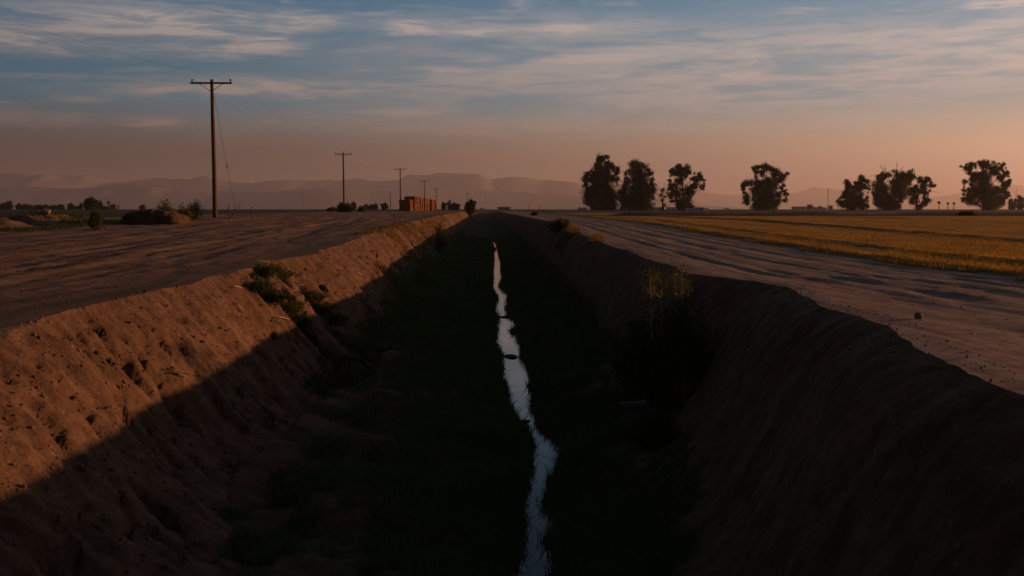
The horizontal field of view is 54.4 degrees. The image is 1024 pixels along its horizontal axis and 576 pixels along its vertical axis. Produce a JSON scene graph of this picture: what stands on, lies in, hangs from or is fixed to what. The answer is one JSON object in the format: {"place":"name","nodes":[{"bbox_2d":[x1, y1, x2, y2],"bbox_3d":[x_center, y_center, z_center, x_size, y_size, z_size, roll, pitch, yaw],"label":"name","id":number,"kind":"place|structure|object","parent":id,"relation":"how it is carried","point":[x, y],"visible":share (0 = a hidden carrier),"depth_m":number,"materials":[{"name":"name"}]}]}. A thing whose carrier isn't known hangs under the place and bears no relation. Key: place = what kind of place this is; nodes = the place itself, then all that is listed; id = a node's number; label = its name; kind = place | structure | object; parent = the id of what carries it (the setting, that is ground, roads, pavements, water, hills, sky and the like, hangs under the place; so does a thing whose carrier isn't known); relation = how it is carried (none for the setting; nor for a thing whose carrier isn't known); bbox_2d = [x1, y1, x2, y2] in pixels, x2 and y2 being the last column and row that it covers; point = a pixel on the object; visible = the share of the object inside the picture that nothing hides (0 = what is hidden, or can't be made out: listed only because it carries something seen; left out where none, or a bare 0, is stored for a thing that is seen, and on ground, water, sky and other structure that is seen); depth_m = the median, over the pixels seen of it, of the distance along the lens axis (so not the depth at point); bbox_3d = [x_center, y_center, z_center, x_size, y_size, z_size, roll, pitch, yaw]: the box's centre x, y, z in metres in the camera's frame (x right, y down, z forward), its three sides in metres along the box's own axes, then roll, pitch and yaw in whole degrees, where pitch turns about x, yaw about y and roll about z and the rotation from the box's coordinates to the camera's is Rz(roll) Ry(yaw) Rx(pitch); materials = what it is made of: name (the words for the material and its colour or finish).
{"place":"outdoors","nodes":[
{"label":"outdoors","id":0,"kind":"place"},
{"bbox_2d":[0,211,463,337],"bbox_3d":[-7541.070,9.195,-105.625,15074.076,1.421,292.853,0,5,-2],"label":"dirt yard","id":1,"kind":"structure","parent":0,"point":[263,235],"depth_m":26.90,"materials":[{"name":"soil"}]},
{"bbox_2d":[40,208,50,214],"bbox_3d":[-26.244,-4.298,55.962,0.591,0.414,0.461,0,5,-2],"label":"pale clod","id":2,"kind":"object","parent":1,"relation":"on","point":[44,211],"visible":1,"depth_m":55.84,"materials":[{"name":"soil"}]},
{"bbox_2d":[0,209,119,231],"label":"berm weeds","id":3,"kind":"object","parent":1,"relation":"on","point":[70,225],"visible":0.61,"depth_m":52.35,"materials":[{"name":"green plant"}]},
{"bbox_2d":[85,204,105,230],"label":"shrub","id":4,"kind":"object","parent":1,"relation":"on","point":[95,220],"visible":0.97,"depth_m":45.28,"materials":[{"name":"green plant"}]},
{"bbox_2d":[117,209,193,224],"bbox_3d":[-19.543,-3.744,54.823,3.818,1.258,3.800,0,5,-2],"label":"earth mound","id":5,"kind":"object","parent":1,"relation":"on","point":[149,216],"visible":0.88,"depth_m":53.20,"materials":[{"name":"soil"}]},
{"bbox_2d":[154,199,176,211],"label":"shrub","id":6,"kind":"object","parent":5,"relation":"on","point":[165,207],"visible":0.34,"depth_m":63.20,"materials":[{"name":"green plant"}]},
{"bbox_2d":[0,222,331,326],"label":"yard clods","id":7,"kind":"object","parent":1,"relation":"on","point":[121,275],"visible":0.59,"depth_m":16.35,"materials":[{"name":"brown soil"}]},
{"bbox_2d":[177,203,194,220],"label":"shrub","id":8,"kind":"object","parent":1,"relation":"on","point":[182,210],"visible":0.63,"depth_m":59.15,"materials":[{"name":"green plant"}]},
{"bbox_2d":[188,198,205,219],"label":"shrub","id":9,"kind":"object","parent":1,"relation":"on","point":[196,210],"visible":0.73,"depth_m":65.09,"materials":[{"name":"green plant"}]},
{"bbox_2d":[190,79,237,217],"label":"utility pole","id":10,"kind":"object","parent":1,"relation":"on","point":[214,171],"visible":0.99,"depth_m":73.62,"materials":[{"name":"brown wood"}]},
{"bbox_2d":[1,30,180,76],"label":"power line","id":11,"kind":"object","parent":10,"relation":"hanging from","point":[92,55],"visible":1,"depth_m":54.88,"materials":[{"name":"metal"}]},
{"bbox_2d":[0,17,216,76],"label":"power line","id":12,"kind":"object","parent":10,"relation":"hanging from","point":[93,45],"visible":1,"depth_m":46.28,"materials":[{"name":"metal"}]},
{"bbox_2d":[326,206,337,211],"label":"shrub","id":13,"kind":"object","parent":1,"relation":"on","point":[331,209],"visible":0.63,"depth_m":187.96,"materials":[{"name":"green plant"}]},
{"bbox_2d":[335,202,345,211],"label":"shrub","id":14,"kind":"object","parent":1,"relation":"on","point":[340,206],"visible":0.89,"depth_m":163.39,"materials":[{"name":"green plant"}]},
{"bbox_2d":[335,152,351,203],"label":"utility pole","id":15,"kind":"object","parent":1,"relation":"on","point":[343,154],"visible":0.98,"depth_m":171.15,"materials":[{"name":"brown wood"}]},
{"bbox_2d":[342,202,354,211],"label":"shrub","id":16,"kind":"object","parent":1,"relation":"on","point":[348,207],"visible":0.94,"depth_m":163.60,"materials":[{"name":"green plant"}]},
{"bbox_2d":[356,205,365,211],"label":"shrub","id":17,"kind":"object","parent":1,"relation":"on","point":[361,209],"visible":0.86,"depth_m":163.65,"materials":[{"name":"green plant"}]},
{"bbox_2d":[394,168,405,199],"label":"utility pole","id":18,"kind":"object","parent":1,"relation":"on","point":[400,182],"visible":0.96,"depth_m":235.95,"materials":[{"name":"brown wood"}]},
{"bbox_2d":[0,173,700,204],"bbox_3d":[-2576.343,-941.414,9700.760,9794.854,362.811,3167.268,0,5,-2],"label":"mountain range","id":19,"kind":"structure","parent":0,"point":[482,182],"depth_m":9397.33,"materials":[{"name":"grey stone"}]},
{"bbox_2d":[0,185,748,208],"bbox_3d":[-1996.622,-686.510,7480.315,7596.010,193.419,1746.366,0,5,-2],"label":"foothills","id":20,"kind":"structure","parent":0,"point":[129,196],"depth_m":7273.61,"materials":[{"name":"stone"}]},
{"bbox_2d":[0,211,1023,575],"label":"ditch bank","id":21,"kind":"structure","parent":0,"point":[956,509],"depth_m":9.29,"materials":[{"name":"soil"}]},
{"bbox_2d":[166,367,187,378],"bbox_3d":[-3.945,1.004,11.726,0.262,0.166,0.024,-4,6,-40],"label":"root","id":22,"kind":"object","parent":21,"relation":"attached to","point":[169,369],"visible":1,"depth_m":11.71,"materials":[{"name":"brown wood"}]},
{"bbox_2d":[0,222,438,575],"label":"bank clods","id":23,"kind":"object","parent":21,"relation":"on","point":[143,554],"visible":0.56,"depth_m":9.34,"materials":[{"name":"brown soil"}]},
{"bbox_2d":[241,278,275,295],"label":"weed","id":24,"kind":"object","parent":21,"relation":"on","point":[254,285],"visible":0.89,"depth_m":16.86,"materials":[{"name":"green plant"}]},
{"bbox_2d":[246,262,285,282],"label":"weed","id":25,"kind":"object","parent":21,"relation":"on","point":[271,270],"visible":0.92,"depth_m":18.66,"materials":[{"name":"green plant"}]},
{"bbox_2d":[262,288,293,306],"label":"weed","id":26,"kind":"object","parent":21,"relation":"on","point":[274,298],"visible":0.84,"depth_m":17.03,"materials":[{"name":"green plant"}]},
{"bbox_2d":[277,269,295,280],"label":"weed","id":27,"kind":"object","parent":21,"relation":"on","point":[284,276],"visible":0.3,"depth_m":20.81,"materials":[{"name":"green plant"}]},
{"bbox_2d":[280,289,293,296],"bbox_3d":[-4.200,0.106,18.543,0.250,0.189,0.250,-2,5,-24],"label":"broken clod","id":28,"kind":"object","parent":21,"relation":"on","point":[289,291],"visible":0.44,"depth_m":18.46,"materials":[{"name":"brown soil"}]},
{"bbox_2d":[279,299,306,317],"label":"weed","id":29,"kind":"object","parent":21,"relation":"on","point":[288,307],"visible":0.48,"depth_m":18.14,"materials":[{"name":"green plant"}]},
{"bbox_2d":[287,292,304,306],"bbox_3d":[-4.115,0.230,18.629,0.337,0.306,0.359,3,5,31],"label":"broken clod","id":30,"kind":"object","parent":21,"relation":"on","point":[298,296],"visible":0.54,"depth_m":18.57,"materials":[{"name":"brown soil"}]},
{"bbox_2d":[292,312,316,331],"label":"weed","id":31,"kind":"object","parent":21,"relation":"on","point":[303,320],"visible":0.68,"depth_m":18.19,"materials":[{"name":"green plant"}]},
{"bbox_2d":[249,270,381,364],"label":"gully grass","id":32,"kind":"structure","parent":21,"relation":"on","point":[254,276],"depth_m":18.10,"materials":[{"name":"green plant"}]},
{"bbox_2d":[302,289,328,305],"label":"weed","id":33,"kind":"object","parent":21,"relation":"on","point":[315,295],"visible":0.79,"depth_m":20.93,"materials":[{"name":"green plant"}]},
{"bbox_2d":[321,284,329,292],"bbox_3d":[-4.098,0.007,21.842,0.180,0.198,0.170,-2,5,-26],"label":"broken clod","id":34,"kind":"object","parent":21,"relation":"on","point":[325,287],"visible":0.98,"depth_m":21.79,"materials":[{"name":"brown soil"}]},
{"bbox_2d":[310,300,342,316],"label":"weed","id":35,"kind":"object","parent":21,"relation":"on","point":[320,308],"visible":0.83,"depth_m":20.88,"materials":[{"name":"green plant"}]},
{"bbox_2d":[231,246,448,428],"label":"bank weeds","id":36,"kind":"object","parent":21,"relation":"on","point":[331,384],"visible":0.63,"depth_m":17.24,"materials":[{"name":"green plant"}]},
{"bbox_2d":[347,212,467,289],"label":"dry grass","id":37,"kind":"structure","parent":21,"relation":"on","point":[396,226],"depth_m":49.71,"materials":[{"name":"brown plant"}]},
{"bbox_2d":[432,217,450,252],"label":"shrub","id":38,"kind":"object","parent":21,"relation":"on","point":[441,244],"visible":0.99,"depth_m":61.70,"materials":[{"name":"green plant"}]},
{"bbox_2d":[209,229,708,575],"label":"ditch grass","id":39,"kind":"structure","parent":21,"relation":"on","point":[587,514],"depth_m":12.35,"materials":[{"name":"green plant"}]},
{"bbox_2d":[464,198,477,218],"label":"bushy tree","id":40,"kind":"object","parent":21,"relation":"on","point":[470,208],"visible":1,"depth_m":223.85,"materials":[{"name":"green plant"}]},
{"bbox_2d":[490,263,568,575],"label":"waterside weeds","id":41,"kind":"object","parent":21,"relation":"on","point":[529,485],"visible":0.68,"depth_m":11.82,"materials":[{"name":"green plant"}]},
{"bbox_2d":[548,217,572,232],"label":"shrub","id":42,"kind":"object","parent":21,"relation":"on","point":[557,225],"visible":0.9,"depth_m":51.77,"materials":[{"name":"green plant"}]},
{"bbox_2d":[553,223,603,259],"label":"bank grass","id":43,"kind":"structure","parent":21,"relation":"on","point":[565,238],"depth_m":42.97,"materials":[{"name":"plant"}]},
{"bbox_2d":[618,400,646,410],"bbox_3d":[1.504,1.464,12.413,0.340,0.110,0.110,-3,5,-4],"label":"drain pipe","id":44,"kind":"object","parent":21,"relation":"attached to","point":[632,405],"visible":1,"depth_m":12.37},
{"bbox_2d":[605,312,660,392],"bbox_3d":[2.101,1.121,16.175,1.106,1.472,0.960,3,5,32],"label":"alcove shrub","id":45,"kind":"object","parent":21,"relation":"on","point":[618,366],"visible":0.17,"depth_m":16.11,"materials":[{"name":"green plant"}]},
{"bbox_2d":[636,261,663,338],"bbox_3d":[2.089,0.187,15.107,0.460,1.196,0.462,0,5,-2],"label":"tall weed","id":46,"kind":"object","parent":21,"relation":"on","point":[650,307],"visible":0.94,"depth_m":15.12,"materials":[{"name":"plant"}]},
{"bbox_2d":[638,267,669,322],"bbox_3d":[2.187,0.221,15.424,0.430,1.085,0.454,-1,5,-16],"label":"tall weed","id":47,"kind":"object","parent":21,"relation":"on","point":[653,298],"visible":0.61,"depth_m":15.43,"materials":[{"name":"plant"}]},
{"bbox_2d":[619,301,696,408],"bbox_3d":[2.245,1.058,15.199,1.137,1.675,1.034,3,5,29],"label":"alcove shrub","id":48,"kind":"object","parent":21,"relation":"on","point":[653,374],"visible":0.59,"depth_m":15.08,"materials":[{"name":"green plant"}]},
{"bbox_2d":[648,271,674,340],"bbox_3d":[2.239,0.249,15.034,0.477,1.118,0.472,-3,5,-32],"label":"tall weed","id":49,"kind":"object","parent":21,"relation":"on","point":[660,298],"visible":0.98,"depth_m":15.01,"materials":[{"name":"plant"}]},
{"bbox_2d":[660,260,688,327],"bbox_3d":[2.454,0.125,14.945,0.522,1.106,0.435,0,5,-2],"label":"tall weed","id":50,"kind":"object","parent":21,"relation":"on","point":[675,281],"visible":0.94,"depth_m":14.92,"materials":[{"name":"plant"}]},
{"bbox_2d":[663,262,694,308],"bbox_3d":[2.532,0.122,14.972,0.453,1.022,0.469,3,5,32],"label":"tall weed","id":51,"kind":"object","parent":21,"relation":"on","point":[681,279],"visible":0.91,"depth_m":14.92,"materials":[{"name":"plant"}]},
{"bbox_2d":[659,286,714,393],"bbox_3d":[2.588,0.798,14.778,0.825,1.672,0.898,-2,5,-23],"label":"alcove shrub","id":52,"kind":"object","parent":21,"relation":"on","point":[687,361],"visible":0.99,"depth_m":14.72,"materials":[{"name":"green plant"}]},
{"bbox_2d":[547,231,1015,575],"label":"crest clods","id":53,"kind":"object","parent":21,"relation":"on","point":[898,424],"visible":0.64,"depth_m":7.39,"materials":[{"name":"brown soil"}]},
{"bbox_2d":[0,209,1023,210],"bbox_3d":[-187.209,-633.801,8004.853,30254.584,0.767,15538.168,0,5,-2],"label":"farmland","id":54,"kind":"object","parent":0,"point":[551,210],"visible":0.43,"depth_m":359.92,"materials":[{"name":"plant"}]},
{"bbox_2d":[3,200,13,209],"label":"tree","id":55,"kind":"object","parent":54,"relation":"on","point":[8,205],"visible":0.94,"depth_m":621.08,"materials":[{"name":"green plant"}]},
{"bbox_2d":[15,203,21,209],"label":"tree","id":56,"kind":"object","parent":54,"relation":"on","point":[18,206],"visible":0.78,"depth_m":634.02,"materials":[{"name":"green plant"}]},
{"bbox_2d":[19,203,29,209],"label":"tree","id":57,"kind":"object","parent":54,"relation":"on","point":[24,206],"visible":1,"depth_m":608.56,"materials":[{"name":"green plant"}]},
{"bbox_2d":[34,204,42,209],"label":"tree","id":58,"kind":"object","parent":54,"relation":"on","point":[37,207],"visible":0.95,"depth_m":633.50,"materials":[{"name":"green plant"}]},
{"bbox_2d":[40,204,50,209],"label":"tree","id":59,"kind":"object","parent":54,"relation":"on","point":[46,206],"visible":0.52,"depth_m":608.40,"materials":[{"name":"green plant"}]},
{"bbox_2d":[49,204,58,209],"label":"tree","id":60,"kind":"object","parent":54,"relation":"on","point":[54,207],"visible":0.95,"depth_m":621.84,"materials":[{"name":"green plant"}]},
{"bbox_2d":[57,203,64,209],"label":"tree","id":61,"kind":"object","parent":54,"relation":"on","point":[61,206],"visible":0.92,"depth_m":634.27,"materials":[{"name":"green plant"}]},
{"bbox_2d":[66,202,73,209],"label":"tree","id":62,"kind":"object","parent":54,"relation":"on","point":[70,206],"visible":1,"depth_m":609.62,"materials":[{"name":"green plant"}]},
{"bbox_2d":[82,196,99,209],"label":"tree","id":63,"kind":"object","parent":54,"relation":"on","point":[88,203],"visible":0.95,"depth_m":412.19,"materials":[{"name":"green plant"}]},
{"bbox_2d":[97,200,103,209],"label":"tree","id":64,"kind":"object","parent":54,"relation":"on","point":[101,206],"visible":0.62,"depth_m":492.09,"materials":[{"name":"green plant"}]},
{"bbox_2d":[109,203,116,208],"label":"tree","id":65,"kind":"object","parent":54,"relation":"on","point":[111,206],"visible":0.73,"depth_m":885.79,"materials":[{"name":"green plant"}]},
{"bbox_2d":[137,204,145,209],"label":"tree","id":66,"kind":"object","parent":54,"relation":"on","point":[141,207],"visible":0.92,"depth_m":689.41,"materials":[{"name":"green plant"}]},
{"bbox_2d":[372,203,378,209],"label":"horizon tree","id":67,"kind":"object","parent":54,"relation":"on","point":[375,206],"visible":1,"depth_m":595.34,"materials":[{"name":"green plant"}]},
{"bbox_2d":[380,203,387,209],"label":"horizon tree","id":68,"kind":"object","parent":54,"relation":"on","point":[384,206],"visible":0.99,"depth_m":555.68,"materials":[{"name":"green plant"}]},
{"bbox_2d":[441,202,446,209],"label":"horizon tree","id":69,"kind":"object","parent":54,"relation":"on","point":[443,205],"visible":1,"depth_m":427.55,"materials":[{"name":"green plant"}]},
{"bbox_2d":[446,200,450,209],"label":"horizon tree","id":70,"kind":"object","parent":54,"relation":"on","point":[448,204],"visible":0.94,"depth_m":427.82,"materials":[{"name":"green plant"}]},
{"bbox_2d":[450,201,459,209],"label":"horizon tree","id":71,"kind":"object","parent":54,"relation":"on","point":[454,206],"visible":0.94,"depth_m":422.49,"materials":[{"name":"green plant"}]},
{"bbox_2d":[497,207,510,209],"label":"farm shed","id":72,"kind":"structure","parent":54,"relation":"on","point":[503,208],"depth_m":558.37,"materials":[{"name":"grey metal"}]},
{"bbox_2d":[580,153,622,210],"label":"gum tree","id":73,"kind":"object","parent":54,"relation":"on","point":[599,195],"visible":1,"depth_m":348.06,"materials":[{"name":"green plant"}]},
{"bbox_2d":[616,159,658,210],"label":"gum tree","id":74,"kind":"object","parent":54,"relation":"on","point":[638,193],"visible":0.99,"depth_m":349.54,"materials":[{"name":"green plant"}]},
{"bbox_2d":[653,183,667,210],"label":"bare tree","id":75,"kind":"object","parent":54,"relation":"on","point":[664,196],"visible":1,"depth_m":350.08,"materials":[{"name":"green plant"}]},
{"bbox_2d":[665,162,706,210],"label":"gum tree","id":76,"kind":"object","parent":54,"relation":"on","point":[683,203],"visible":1,"depth_m":349.52,"materials":[{"name":"green plant"}]},
{"bbox_2d":[687,207,702,209],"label":"box trailer","id":77,"kind":"object","parent":54,"relation":"on","point":[697,208],"visible":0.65,"depth_m":426.19,"materials":[{"name":"white paint"}]},
{"bbox_2d":[740,161,789,210],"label":"gum tree","id":78,"kind":"object","parent":54,"relation":"on","point":[765,193],"visible":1,"depth_m":348.89,"materials":[{"name":"green plant"}]},
{"bbox_2d":[791,206,805,209],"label":"farm shed","id":79,"kind":"structure","parent":54,"relation":"on","point":[798,207],"depth_m":885.23,"materials":[{"name":"grey metal"}]},
{"bbox_2d":[806,204,813,209],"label":"horizon tree","id":80,"kind":"object","parent":54,"relation":"on","point":[809,207],"visible":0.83,"depth_m":904.02,"materials":[{"name":"green plant"}]},
{"bbox_2d":[836,174,870,210],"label":"gum tree","id":81,"kind":"object","parent":54,"relation":"on","point":[851,196],"visible":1,"depth_m":351.15,"materials":[{"name":"green plant"}]},
{"bbox_2d":[870,161,917,210],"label":"gum tree","id":82,"kind":"object","parent":54,"relation":"on","point":[884,198],"visible":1,"depth_m":351.51,"materials":[{"name":"green plant"}]},
{"bbox_2d":[907,175,938,210],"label":"gum tree","id":83,"kind":"object","parent":54,"relation":"on","point":[916,189],"visible":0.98,"depth_m":354.29,"materials":[{"name":"green plant"}]},
{"bbox_2d":[959,158,1011,210],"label":"gum tree","id":84,"kind":"object","parent":54,"relation":"on","point":[985,195],"visible":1,"depth_m":346.00,"materials":[{"name":"green plant"}]},
{"bbox_2d":[1007,198,1016,209],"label":"horizon tree","id":85,"kind":"object","parent":54,"relation":"on","point":[1012,204],"visible":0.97,"depth_m":566.04,"materials":[{"name":"green plant"}]},
{"bbox_2d":[1016,195,1023,209],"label":"horizon tree","id":86,"kind":"object","parent":54,"relation":"on","point":[1020,203],"visible":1,"depth_m":566.15,"materials":[{"name":"green plant"}]},
{"bbox_2d":[491,242,559,575],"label":"water","id":87,"kind":"structure","parent":0,"point":[518,378],"depth_m":13.78,"materials":[{"name":"grey liquid"}]},
{"bbox_2d":[504,354,516,357],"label":"floating clump","id":88,"kind":"object","parent":87,"relation":"on","point":[511,356],"visible":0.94,"depth_m":22.22,"materials":[{"name":"plant"}]},
{"bbox_2d":[500,211,1023,394],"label":"dirt road","id":89,"kind":"structure","parent":0,"point":[919,288],"depth_m":14.55,"materials":[{"name":"soil"}]},
{"bbox_2d":[914,312,922,318],"bbox_3d":[3.763,0.265,9.210,0.052,0.090,0.064,-3,6,-37],"label":"stone","id":90,"kind":"object","parent":89,"relation":"on","point":[918,315],"visible":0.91,"depth_m":9.19,"materials":[{"name":"brown stone"}]},
{"bbox_2d":[526,211,1023,277],"bbox_3d":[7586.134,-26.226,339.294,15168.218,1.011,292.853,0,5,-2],"label":"stubble field","id":91,"kind":"structure","parent":0,"point":[867,246],"depth_m":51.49,"materials":[{"name":"plant"}]},
{"bbox_2d":[967,210,978,215],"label":"shrub","id":92,"kind":"object","parent":91,"relation":"on","point":[972,213],"visible":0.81,"depth_m":104.98,"materials":[{"name":"plant"}]},
{"bbox_2d":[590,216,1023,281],"bbox_3d":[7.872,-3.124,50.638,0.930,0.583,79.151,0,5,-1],"label":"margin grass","id":93,"kind":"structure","parent":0,"point":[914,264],"depth_m":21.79,"materials":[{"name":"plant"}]},
{"bbox_2d":[616,185,1023,208],"bbox_3d":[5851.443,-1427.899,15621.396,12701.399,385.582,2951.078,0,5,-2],"label":"mountains","id":94,"kind":"structure","parent":0,"point":[815,196],"depth_m":15040.99,"materials":[{"name":"grey stone"}]},
{"bbox_2d":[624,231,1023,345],"bbox_3d":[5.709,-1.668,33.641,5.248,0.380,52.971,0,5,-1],"label":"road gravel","id":95,"kind":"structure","parent":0,"point":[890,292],"depth_m":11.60,"materials":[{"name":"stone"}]}
]}

